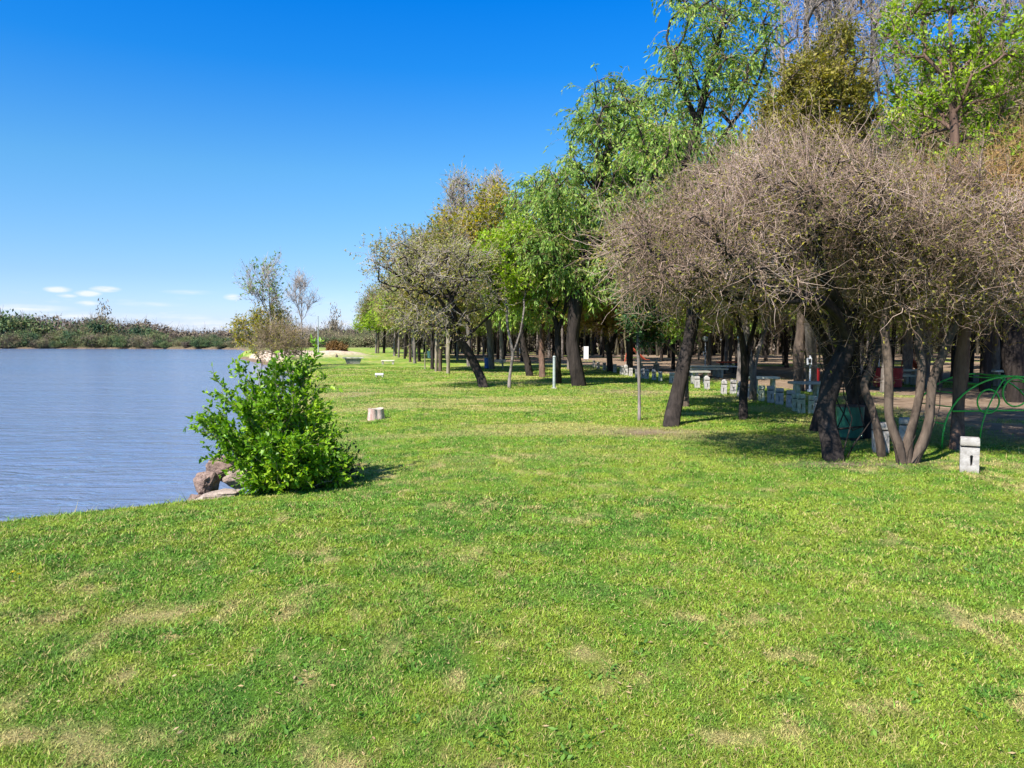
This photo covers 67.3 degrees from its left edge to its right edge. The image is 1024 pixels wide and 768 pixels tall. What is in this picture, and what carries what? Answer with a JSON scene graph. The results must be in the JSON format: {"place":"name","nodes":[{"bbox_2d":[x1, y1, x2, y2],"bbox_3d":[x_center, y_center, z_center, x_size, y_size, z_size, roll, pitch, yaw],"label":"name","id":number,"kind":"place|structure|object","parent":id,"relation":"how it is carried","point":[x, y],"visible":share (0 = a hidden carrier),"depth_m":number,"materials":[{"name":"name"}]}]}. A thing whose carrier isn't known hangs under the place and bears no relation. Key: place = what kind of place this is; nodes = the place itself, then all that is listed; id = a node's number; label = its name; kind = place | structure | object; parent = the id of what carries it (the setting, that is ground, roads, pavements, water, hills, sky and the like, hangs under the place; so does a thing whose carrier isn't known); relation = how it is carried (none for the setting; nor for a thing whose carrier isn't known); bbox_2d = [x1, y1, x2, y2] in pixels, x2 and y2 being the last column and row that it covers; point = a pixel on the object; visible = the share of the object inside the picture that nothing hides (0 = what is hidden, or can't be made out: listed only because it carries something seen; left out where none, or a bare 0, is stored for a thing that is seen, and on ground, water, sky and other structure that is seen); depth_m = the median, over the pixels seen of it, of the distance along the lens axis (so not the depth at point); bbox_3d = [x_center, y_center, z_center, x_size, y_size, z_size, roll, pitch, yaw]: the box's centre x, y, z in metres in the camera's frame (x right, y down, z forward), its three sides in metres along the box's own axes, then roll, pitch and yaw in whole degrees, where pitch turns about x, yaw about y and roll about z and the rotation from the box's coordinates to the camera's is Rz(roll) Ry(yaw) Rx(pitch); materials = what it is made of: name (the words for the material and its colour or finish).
{"place":"outdoors","nodes":[
{"label":"outdoors","id":0,"kind":"place"},
{"bbox_2d":[0,349,299,521],"bbox_3d":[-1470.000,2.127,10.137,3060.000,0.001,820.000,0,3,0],"label":"water","id":1,"kind":"structure","parent":0,"point":[90,429],"depth_m":24.67,"materials":[{"name":"blue liquid"}]},
{"bbox_2d":[0,0,1021,339],"label":"sky","id":2,"kind":"structure","parent":0,"point":[149,148],"materials":[{"name":"blue"}]},
{"bbox_2d":[0,341,1023,767],"bbox_3d":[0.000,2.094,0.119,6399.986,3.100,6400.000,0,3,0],"label":"ground","id":3,"kind":"structure","parent":0,"point":[772,365],"depth_m":5.48,"materials":[{"name":"green plant"}]},
{"bbox_2d":[0,332,24,347],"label":"bush","id":4,"kind":"object","parent":3,"relation":"on","point":[11,342],"visible":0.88,"depth_m":246.08,"materials":[{"name":"green plant"}]},
{"bbox_2d":[15,330,39,346],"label":"bush","id":5,"kind":"object","parent":3,"relation":"on","point":[25,342],"visible":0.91,"depth_m":247.11,"materials":[{"name":"green plant"}]},
{"bbox_2d":[1,310,66,336],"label":"scrub tree","id":6,"kind":"object","parent":3,"relation":"on","point":[13,323],"visible":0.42,"depth_m":259.14,"materials":[{"name":"green plant"}]},
{"bbox_2d":[54,330,84,347],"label":"scrub tree","id":7,"kind":"object","parent":3,"relation":"on","point":[67,336],"visible":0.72,"depth_m":247.50,"materials":[{"name":"green plant"}]},
{"bbox_2d":[73,332,109,347],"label":"scrub tree","id":8,"kind":"object","parent":3,"relation":"on","point":[91,336],"visible":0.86,"depth_m":245.91,"materials":[{"name":"green plant"}]},
{"bbox_2d":[62,317,121,335],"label":"scrub tree","id":9,"kind":"object","parent":3,"relation":"on","point":[95,327],"visible":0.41,"depth_m":258.46,"materials":[{"name":"green plant"}]},
{"bbox_2d":[74,314,124,334],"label":"scrub tree","id":10,"kind":"object","parent":3,"relation":"on","point":[111,325],"visible":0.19,"depth_m":262.49,"materials":[{"name":"green plant"}]},
{"bbox_2d":[83,298,119,325],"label":"feathery tree","id":11,"kind":"object","parent":3,"relation":"on","point":[100,316],"visible":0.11,"depth_m":267.29,"materials":[{"name":"grey plant"}]},
{"bbox_2d":[113,321,160,337],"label":"scrub tree","id":12,"kind":"object","parent":3,"relation":"on","point":[137,330],"visible":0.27,"depth_m":253.60,"materials":[{"name":"green plant"}]},
{"bbox_2d":[123,333,152,347],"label":"bush","id":13,"kind":"object","parent":3,"relation":"on","point":[137,339],"visible":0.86,"depth_m":240.19,"materials":[{"name":"green plant"}]},
{"bbox_2d":[13,311,379,340],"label":"scrub","id":14,"kind":"object","parent":3,"relation":"on","point":[177,333],"visible":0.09,"depth_m":282.06,"materials":[{"name":"green plant"}]},
{"bbox_2d":[193,471,220,494],"bbox_3d":[-3.912,1.297,9.842,0.306,0.364,0.407,1,3,17],"label":"boulder","id":15,"kind":"object","parent":3,"relation":"on","point":[204,482],"visible":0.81,"depth_m":9.72,"materials":[{"name":"brown stone"}]},
{"bbox_2d":[194,488,239,499],"bbox_3d":[-3.636,1.375,9.468,0.614,0.125,0.341,-10,4,-5],"label":"flat rock","id":16,"kind":"object","parent":3,"relation":"on","point":[222,493],"visible":0.66,"depth_m":9.35,"materials":[{"name":"grey stone"}]},
{"bbox_2d":[205,455,234,481],"bbox_3d":[-3.875,1.126,10.306,0.438,0.369,0.433,2,21,27],"label":"boulder","id":17,"kind":"object","parent":3,"relation":"on","point":[217,466],"visible":0.37,"depth_m":10.14,"materials":[{"name":"brown stone"}]},
{"bbox_2d":[222,469,248,488],"bbox_3d":[-3.558,1.219,10.004,0.408,0.280,0.319,-1,4,-25],"label":"boulder","id":18,"kind":"object","parent":3,"relation":"on","point":[228,480],"visible":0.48,"depth_m":9.88,"materials":[{"name":"brown stone"}]},
{"bbox_2d":[221,300,303,362],"bbox_3d":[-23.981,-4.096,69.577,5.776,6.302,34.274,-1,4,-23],"label":"golden bush","id":19,"kind":"object","parent":3,"relation":"on","point":[257,316],"visible":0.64,"depth_m":55.29,"materials":[{"name":"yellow plant"}]},
{"bbox_2d":[234,251,291,356],"bbox_3d":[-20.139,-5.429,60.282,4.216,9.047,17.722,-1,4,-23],"label":"sapling tree","id":20,"kind":"object","parent":3,"relation":"on","point":[252,289],"visible":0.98,"depth_m":53.54,"materials":[{"name":"grey plant"}]},
{"bbox_2d":[183,335,369,495],"bbox_3d":[-3.113,0.417,9.834,1.917,2.148,2.150,-3,5,-44],"label":"leafy bush","id":21,"kind":"object","parent":3,"relation":"on","point":[273,445],"visible":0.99,"depth_m":9.63,"materials":[{"name":"green plant"}]},
{"bbox_2d":[238,312,316,368],"bbox_3d":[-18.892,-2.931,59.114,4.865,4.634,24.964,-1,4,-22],"label":"brown thicket","id":22,"kind":"object","parent":3,"relation":"on","point":[283,343],"visible":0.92,"depth_m":49.74,"materials":[{"name":"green plant"}]},
{"bbox_2d":[274,265,323,366],"bbox_3d":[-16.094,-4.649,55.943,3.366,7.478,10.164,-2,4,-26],"label":"bare sapling","id":23,"kind":"object","parent":3,"relation":"on","point":[298,283],"visible":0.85,"depth_m":52.73,"materials":[{"name":"grey plant"}]},
{"bbox_2d":[320,302,345,332],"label":"spiky tree","id":24,"kind":"object","parent":3,"relation":"on","point":[333,325],"visible":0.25,"depth_m":230.75,"materials":[{"name":"grey plant"}]},
{"bbox_2d":[295,435,372,490],"bbox_3d":[-2.593,1.298,10.198,1.449,1.207,1.418,0,3,0],"label":"twiggy shrub","id":25,"kind":"object","parent":3,"relation":"on","point":[352,469],"visible":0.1,"depth_m":10.18,"materials":[{"name":"green plant"}]},
{"bbox_2d":[325,339,348,356],"bbox_3d":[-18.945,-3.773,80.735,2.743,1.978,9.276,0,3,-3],"label":"rust shrub","id":26,"kind":"object","parent":3,"relation":"on","point":[333,345],"visible":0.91,"depth_m":83.36,"materials":[{"name":"brown plant"}]},
{"bbox_2d":[347,331,373,346],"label":"scrub bush","id":27,"kind":"object","parent":3,"relation":"on","point":[355,340],"visible":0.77,"depth_m":200.09,"materials":[{"name":"green plant"}]},
{"bbox_2d":[354,277,381,352],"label":"woodland tree","id":28,"kind":"object","parent":3,"relation":"on","point":[362,303],"visible":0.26,"depth_m":103.75,"materials":[{"name":"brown plant"}]},
{"bbox_2d":[350,307,387,352],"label":"light green tree","id":29,"kind":"object","parent":3,"relation":"on","point":[361,326],"visible":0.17,"depth_m":105.17,"materials":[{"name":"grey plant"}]},
{"bbox_2d":[354,288,390,352],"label":"light green tree","id":30,"kind":"object","parent":3,"relation":"on","point":[384,337],"visible":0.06,"depth_m":105.88,"materials":[{"name":"green plant"}]},
{"bbox_2d":[367,407,384,420],"bbox_3d":[-3.232,0.720,18.093,0.409,0.329,0.419,3,4,41],"label":"tree stump","id":31,"kind":"object","parent":3,"relation":"on","point":[375,413],"visible":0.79,"depth_m":17.96,"materials":[{"name":"wood"}]},
{"bbox_2d":[360,287,396,355],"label":"light green tree","id":32,"kind":"object","parent":3,"relation":"on","point":[373,317],"visible":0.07,"depth_m":87.54,"materials":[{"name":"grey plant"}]},
{"bbox_2d":[372,308,411,356],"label":"riverside tree","id":33,"kind":"object","parent":3,"relation":"on","point":[392,330],"visible":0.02,"depth_m":79.58,"materials":[{"name":"green plant"}]},
{"bbox_2d":[367,271,427,361],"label":"riverside tree","id":34,"kind":"object","parent":3,"relation":"on","point":[409,332],"visible":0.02,"depth_m":64.48,"materials":[{"name":"green plant"}]},
{"bbox_2d":[374,283,421,358],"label":"riverside tree","id":35,"kind":"object","parent":3,"relation":"on","point":[380,321],"visible":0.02,"depth_m":75.07,"materials":[{"name":"green plant"}]},
{"bbox_2d":[372,272,431,362],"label":"riverside tree","id":36,"kind":"object","parent":3,"relation":"on","point":[414,347],"visible":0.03,"depth_m":60.12,"materials":[{"name":"green plant"}]},
{"bbox_2d":[369,220,463,368],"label":"riverside tree","id":37,"kind":"object","parent":3,"relation":"on","point":[432,345],"visible":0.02,"depth_m":47.80,"materials":[{"name":"green plant"}]},
{"bbox_2d":[386,275,476,370],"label":"riverside tree","id":38,"kind":"object","parent":3,"relation":"on","point":[436,352],"visible":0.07,"depth_m":44.23,"materials":[{"name":"green plant"}]},
{"bbox_2d":[345,219,520,387],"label":"twisted tree","id":39,"kind":"object","parent":3,"relation":"on","point":[413,259],"visible":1,"depth_m":28.44,"materials":[{"name":"green plant"}]},
{"bbox_2d":[386,209,488,370],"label":"riverside tree","id":40,"kind":"object","parent":3,"relation":"on","point":[440,351],"visible":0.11,"depth_m":43.64,"materials":[{"name":"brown plant"}]},
{"bbox_2d":[399,223,486,373],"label":"riverside tree","id":41,"kind":"object","parent":3,"relation":"on","point":[459,302],"visible":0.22,"depth_m":41.27,"materials":[{"name":"green plant"}]},
{"bbox_2d":[402,155,513,365],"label":"budding tree","id":42,"kind":"object","parent":3,"relation":"on","point":[456,199],"visible":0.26,"depth_m":52.77,"materials":[{"name":"grey plant"}]},
{"bbox_2d":[426,176,522,368],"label":"golden tree","id":43,"kind":"object","parent":3,"relation":"on","point":[487,218],"visible":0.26,"depth_m":46.54,"materials":[{"name":"yellow plant"}]},
{"bbox_2d":[474,318,512,356],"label":"woodland tree","id":44,"kind":"object","parent":3,"relation":"on","point":[480,328],"visible":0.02,"depth_m":75.63,"materials":[{"name":"green plant"}]},
{"bbox_2d":[465,296,534,359],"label":"woodland tree","id":45,"kind":"object","parent":3,"relation":"on","point":[501,343],"visible":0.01,"depth_m":60.03,"materials":[{"name":"green plant"}]},
{"bbox_2d":[460,213,555,387],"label":"lime tree","id":46,"kind":"object","parent":3,"relation":"on","point":[514,286],"visible":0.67,"depth_m":29.57,"materials":[{"name":"green plant"}]},
{"bbox_2d":[0,466,1023,766],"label":"broadleaf weeds","id":47,"kind":"object","parent":3,"relation":"on","point":[604,702],"visible":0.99,"depth_m":4.20,"materials":[{"name":"green plant"}]},
{"bbox_2d":[11,447,1022,767],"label":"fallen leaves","id":48,"kind":"object","parent":3,"relation":"on","point":[493,667],"visible":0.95,"depth_m":4.23,"materials":[{"name":"brown plant"}]},
{"bbox_2d":[491,317,552,360],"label":"woodland tree","id":49,"kind":"object","parent":3,"relation":"on","point":[517,328],"visible":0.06,"depth_m":65.12,"materials":[{"name":"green plant"}]},
{"bbox_2d":[479,173,574,375],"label":"green tree","id":50,"kind":"object","parent":3,"relation":"on","point":[514,202],"visible":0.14,"depth_m":38.19,"materials":[{"name":"green plant"}]},
{"bbox_2d":[505,216,595,376],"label":"brown trunk tree","id":51,"kind":"object","parent":3,"relation":"on","point":[541,352],"visible":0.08,"depth_m":37.28,"materials":[{"name":"green plant"}]},
{"bbox_2d":[499,206,615,383],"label":"slanting tree","id":52,"kind":"object","parent":3,"relation":"on","point":[552,311],"visible":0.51,"depth_m":30.20,"materials":[{"name":"green plant"}]},
{"bbox_2d":[549,274,640,371],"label":"russet tree","id":53,"kind":"object","parent":3,"relation":"on","point":[610,321],"visible":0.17,"depth_m":42.62,"materials":[{"name":"brown plant"}]},
{"bbox_2d":[511,63,695,385],"bbox_3d":[3.624,-5.923,30.099,7.352,12.419,6.398,0,3,0],"label":"willow","id":54,"kind":"object","parent":3,"relation":"on","point":[599,128],"visible":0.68,"depth_m":29.23,"materials":[{"name":"green plant"}]},
{"bbox_2d":[572,153,688,372],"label":"tall tree","id":55,"kind":"object","parent":3,"relation":"on","point":[629,352],"depth_m":41.85,"materials":[{"name":"green plant"}]},
{"bbox_2d":[608,272,671,419],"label":"young tree","id":56,"kind":"object","parent":3,"relation":"on","point":[643,338],"visible":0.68,"depth_m":16.97,"materials":[{"name":"green plant"}]},
{"bbox_2d":[369,326,979,355],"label":"wood","id":57,"kind":"object","parent":3,"relation":"on","point":[584,340],"visible":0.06,"depth_m":104.34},
{"bbox_2d":[607,274,748,406],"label":"leafy tree","id":58,"kind":"object","parent":3,"relation":"on","point":[681,328],"visible":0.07,"depth_m":20.55,"materials":[{"name":"green plant"}]},
{"bbox_2d":[595,0,794,426],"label":"leaning willow","id":59,"kind":"object","parent":3,"relation":"on","point":[674,406],"visible":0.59,"depth_m":16.33,"materials":[{"name":"green plant"}]},
{"bbox_2d":[652,117,759,380],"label":"tall tree","id":60,"kind":"object","parent":3,"relation":"on","point":[738,377],"visible":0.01,"depth_m":33.35,"materials":[{"name":"plant"}]},
{"bbox_2d":[689,365,728,377],"bbox_3d":[9.444,-0.622,37.489,1.900,0.565,1.440,0,3,-3],"label":"picnic table","id":61,"kind":"object","parent":3,"relation":"on","point":[717,370],"visible":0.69,"depth_m":37.19,"materials":[{"name":"concrete"}]},
{"bbox_2d":[707,320,711,374],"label":"woodland tree","id":62,"kind":"object","parent":3,"relation":"on","point":[709,354],"depth_m":39.41,"materials":[{"name":"brown plant"}]},
{"bbox_2d":[624,157,825,419],"bbox_3d":[5.100,-2.275,17.417,5.313,6.481,5.521,-2,4,-27],"label":"shaded tree","id":63,"kind":"object","parent":3,"relation":"on","point":[745,352],"visible":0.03,"depth_m":17.40,"materials":[{"name":"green plant"}]},
{"bbox_2d":[704,316,759,367],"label":"woodland tree","id":64,"kind":"object","parent":3,"relation":"on","point":[726,347],"visible":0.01,"depth_m":51.01,"materials":[{"name":"brown plant"}]},
{"bbox_2d":[728,314,764,371],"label":"woodland tree","id":65,"kind":"object","parent":3,"relation":"on","point":[730,346],"depth_m":44.10,"materials":[{"name":"brown plant"}]},
{"bbox_2d":[553,79,970,461],"bbox_3d":[3.852,-1.615,11.578,6.741,5.904,4.829,-1,3,-18],"label":"gnarled tree","id":66,"kind":"object","parent":3,"relation":"on","point":[795,205],"visible":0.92,"depth_m":10.55,"materials":[{"name":"brown plant"}]},
{"bbox_2d":[701,275,825,399],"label":"twin stem tree","id":67,"kind":"object","parent":3,"relation":"on","point":[753,378],"visible":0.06,"depth_m":22.90,"materials":[{"name":"brown plant"}]},
{"bbox_2d":[749,376,779,393],"bbox_3d":[8.487,0.043,25.882,0.900,0.585,0.600,0,3,3],"label":"picnic table","id":68,"kind":"object","parent":3,"relation":"on","point":[772,380],"visible":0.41,"depth_m":25.72,"materials":[{"name":"concrete"}]},
{"bbox_2d":[760,315,788,367],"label":"woodland tree","id":69,"kind":"object","parent":3,"relation":"on","point":[786,363],"depth_m":51.16,"materials":[{"name":"brown plant"}]},
{"bbox_2d":[758,318,792,364],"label":"woodland tree","id":70,"kind":"object","parent":3,"relation":"on","point":[781,332],"visible":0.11,"depth_m":56.16,"materials":[{"name":"green plant"}]},
{"bbox_2d":[775,388,783,404],"bbox_3d":[7.542,0.348,21.667,0.202,0.467,0.180,2,4,12],"label":"concrete post","id":71,"kind":"object","parent":3,"relation":"on","point":[779,396],"visible":0.99,"depth_m":21.59,"materials":[{"name":"concrete"}]},
{"bbox_2d":[582,101,990,431],"bbox_3d":[5.632,-2.246,15.159,8.762,6.667,5.171,-1,3,-13],"label":"bare tree","id":72,"kind":"object","parent":3,"relation":"on","point":[814,420],"visible":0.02,"depth_m":14.67,"materials":[{"name":"brown plant"}]},
{"bbox_2d":[751,307,824,339],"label":"woodland tree","id":73,"kind":"object","parent":3,"relation":"on","point":[793,326],"visible":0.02,"depth_m":39.19,"materials":[{"name":"green plant"}]},
{"bbox_2d":[797,394,805,412],"bbox_3d":[7.224,0.488,19.196,0.198,0.472,0.177,-1,3,16],"label":"concrete post","id":74,"kind":"object","parent":3,"relation":"on","point":[801,403],"visible":0.99,"depth_m":19.12,"materials":[{"name":"concrete"}]},
{"bbox_2d":[788,381,820,396],"bbox_3d":[8.443,0.247,22.020,0.900,0.635,0.600,0,3,0],"label":"picnic table","id":75,"kind":"object","parent":3,"relation":"on","point":[797,384],"visible":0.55,"depth_m":21.87,"materials":[{"name":"concrete"}]},
{"bbox_2d":[729,0,881,389],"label":"bare poplar","id":76,"kind":"object","parent":3,"relation":"on","point":[807,14],"visible":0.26,"depth_m":24.62,"materials":[{"name":"grey plant"}]},
{"bbox_2d":[736,7,887,390],"bbox_3d":[9.126,-5.346,24.241,4.321,11.868,6.093,0,3,0],"label":"olive tree","id":77,"kind":"object","parent":3,"relation":"on","point":[829,87],"visible":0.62,"depth_m":22.38,"materials":[{"name":"green plant"}]},
{"bbox_2d":[775,267,880,347],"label":"woodland tree","id":78,"kind":"object","parent":3,"relation":"on","point":[822,320],"visible":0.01,"depth_m":32.68,"materials":[{"name":"brown plant"}]},
{"bbox_2d":[836,404,864,440],"bbox_3d":[6.119,0.696,13.915,0.499,0.632,0.499,0,3,0],"label":"litter bin","id":79,"kind":"object","parent":3,"relation":"on","point":[854,435],"visible":0.74,"depth_m":13.73,"materials":[{"name":"green plastic"}]},
{"bbox_2d":[749,229,963,438],"bbox_3d":[6.332,-1.184,13.898,4.258,4.748,4.503,0,3,0],"label":"dark leaning tree","id":80,"kind":"object","parent":3,"relation":"on","point":[852,399],"visible":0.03,"depth_m":13.94,"materials":[{"name":"brown plant"}]},
{"bbox_2d":[798,0,917,189],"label":"bare poplar","id":81,"kind":"object","parent":3,"relation":"on","point":[875,37],"visible":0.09,"depth_m":27.25,"materials":[{"name":"grey plant"}]},
{"bbox_2d":[819,293,939,392],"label":"woodland tree","id":82,"kind":"object","parent":3,"relation":"on","point":[882,378],"depth_m":26.53,"materials":[{"name":"brown plant"}]},
{"bbox_2d":[871,422,888,452],"bbox_3d":[5.946,0.863,12.406,0.238,0.481,0.213,-1,3,19],"label":"concrete post","id":83,"kind":"object","parent":3,"relation":"on","point":[885,431],"visible":0.34,"depth_m":12.29,"materials":[{"name":"concrete"}]},
{"bbox_2d":[893,367,903,388],"bbox_3d":[14.393,-0.230,28.832,0.520,0.792,0.520,0,3,0],"label":"litter bin","id":84,"kind":"object","parent":3,"relation":"on","point":[897,372],"visible":0.59,"depth_m":28.62,"materials":[{"name":"metal"}]},
{"bbox_2d":[899,417,909,439],"bbox_3d":[6.754,0.814,13.167,0.236,0.477,0.211,1,3,26],"label":"concrete post","id":85,"kind":"object","parent":3,"relation":"on","point":[903,421],"visible":0.37,"depth_m":13.10,"materials":[{"name":"concrete"}]},
{"bbox_2d":[855,0,958,382],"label":"bare poplar","id":86,"kind":"object","parent":3,"relation":"on","point":[906,356],"visible":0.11,"depth_m":31.54,"materials":[{"name":"grey plant"}]},
{"bbox_2d":[800,170,1015,457],"bbox_3d":[6.137,-1.095,12.274,3.116,4.677,4.065,0,3,0],"label":"leaning tree","id":87,"kind":"object","parent":3,"relation":"on","point":[877,430],"visible":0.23,"depth_m":11.71,"materials":[{"name":"brown plant"}]},
{"bbox_2d":[795,117,1023,464],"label":"tree","id":88,"kind":"object","parent":3,"relation":"on","point":[1005,255],"visible":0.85,"depth_m":10.82,"materials":[{"name":"brown plant"}]},
{"bbox_2d":[903,369,916,384],"bbox_3d":[15.634,-0.266,30.877,1.600,0.645,1.440,0,3,0],"label":"picnic table","id":89,"kind":"object","parent":3,"relation":"on","point":[913,375],"visible":0.25,"depth_m":30.79,"materials":[{"name":"concrete"}]},
{"bbox_2d":[832,60,1016,385],"bbox_3d":[16.283,-6.248,29.870,8.328,13.047,8.336,2,4,25],"label":"tall tree","id":90,"kind":"object","parent":3,"relation":"on","point":[929,332],"visible":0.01,"depth_m":29.75,"materials":[{"name":"green plant"}]},
{"bbox_2d":[867,311,992,387],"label":"woodland tree","id":91,"kind":"object","parent":3,"relation":"on","point":[939,347],"visible":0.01,"depth_m":29.08,"materials":[{"name":"brown plant"}]},
{"bbox_2d":[851,0,1023,450],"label":"reddish tree","id":92,"kind":"object","parent":3,"relation":"on","point":[952,78],"visible":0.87,"depth_m":13.22,"materials":[{"name":"green plant"}]},
{"bbox_2d":[915,318,972,376],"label":"woodland tree","id":93,"kind":"object","parent":3,"relation":"on","point":[953,348],"depth_m":37.30,"materials":[{"name":"brown plant"}]},
{"bbox_2d":[932,318,979,381],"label":"woodland tree","id":94,"kind":"object","parent":3,"relation":"on","point":[971,367],"depth_m":33.49,"materials":[{"name":"brown plant"}]},
{"bbox_2d":[889,37,1023,402],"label":"dark trunk tree","id":95,"kind":"object","parent":3,"relation":"on","point":[1012,360],"visible":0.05,"depth_m":22.15,"materials":[{"name":"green plant"}]},
{"bbox_2d":[890,67,1023,391],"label":"tall tree","id":96,"kind":"object","parent":3,"relation":"on","point":[985,364],"depth_m":26.82,"materials":[{"name":"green plant"}]},
{"bbox_2d":[891,89,1023,366],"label":"tree","id":97,"kind":"object","parent":3,"relation":"on","point":[1012,170],"visible":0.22,"depth_m":12.43,"materials":[{"name":"brown plant"}]},
{"bbox_2d":[959,436,979,472],"bbox_3d":[6.252,0.965,10.502,0.234,0.472,0.209,2,4,28],"label":"concrete post","id":98,"kind":"object","parent":3,"relation":"on","point":[969,458],"visible":1,"depth_m":10.42,"materials":[{"name":"concrete"}]},
{"bbox_2d":[919,373,1023,447],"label":"climbing frame","id":99,"kind":"object","parent":3,"relation":"on","point":[1002,378],"visible":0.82,"depth_m":12.89,"materials":[{"name":"green metal"}]},
{"bbox_2d":[937,0,1023,383],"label":"bare poplar","id":100,"kind":"object","parent":3,"relation":"on","point":[995,364],"visible":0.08,"depth_m":30.57,"materials":[{"name":"plant"}]},
{"bbox_2d":[973,296,1023,385],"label":"woodland tree","id":101,"kind":"object","parent":3,"relation":"on","point":[1001,340],"visible":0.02,"depth_m":30.34,"materials":[{"name":"brown plant"}]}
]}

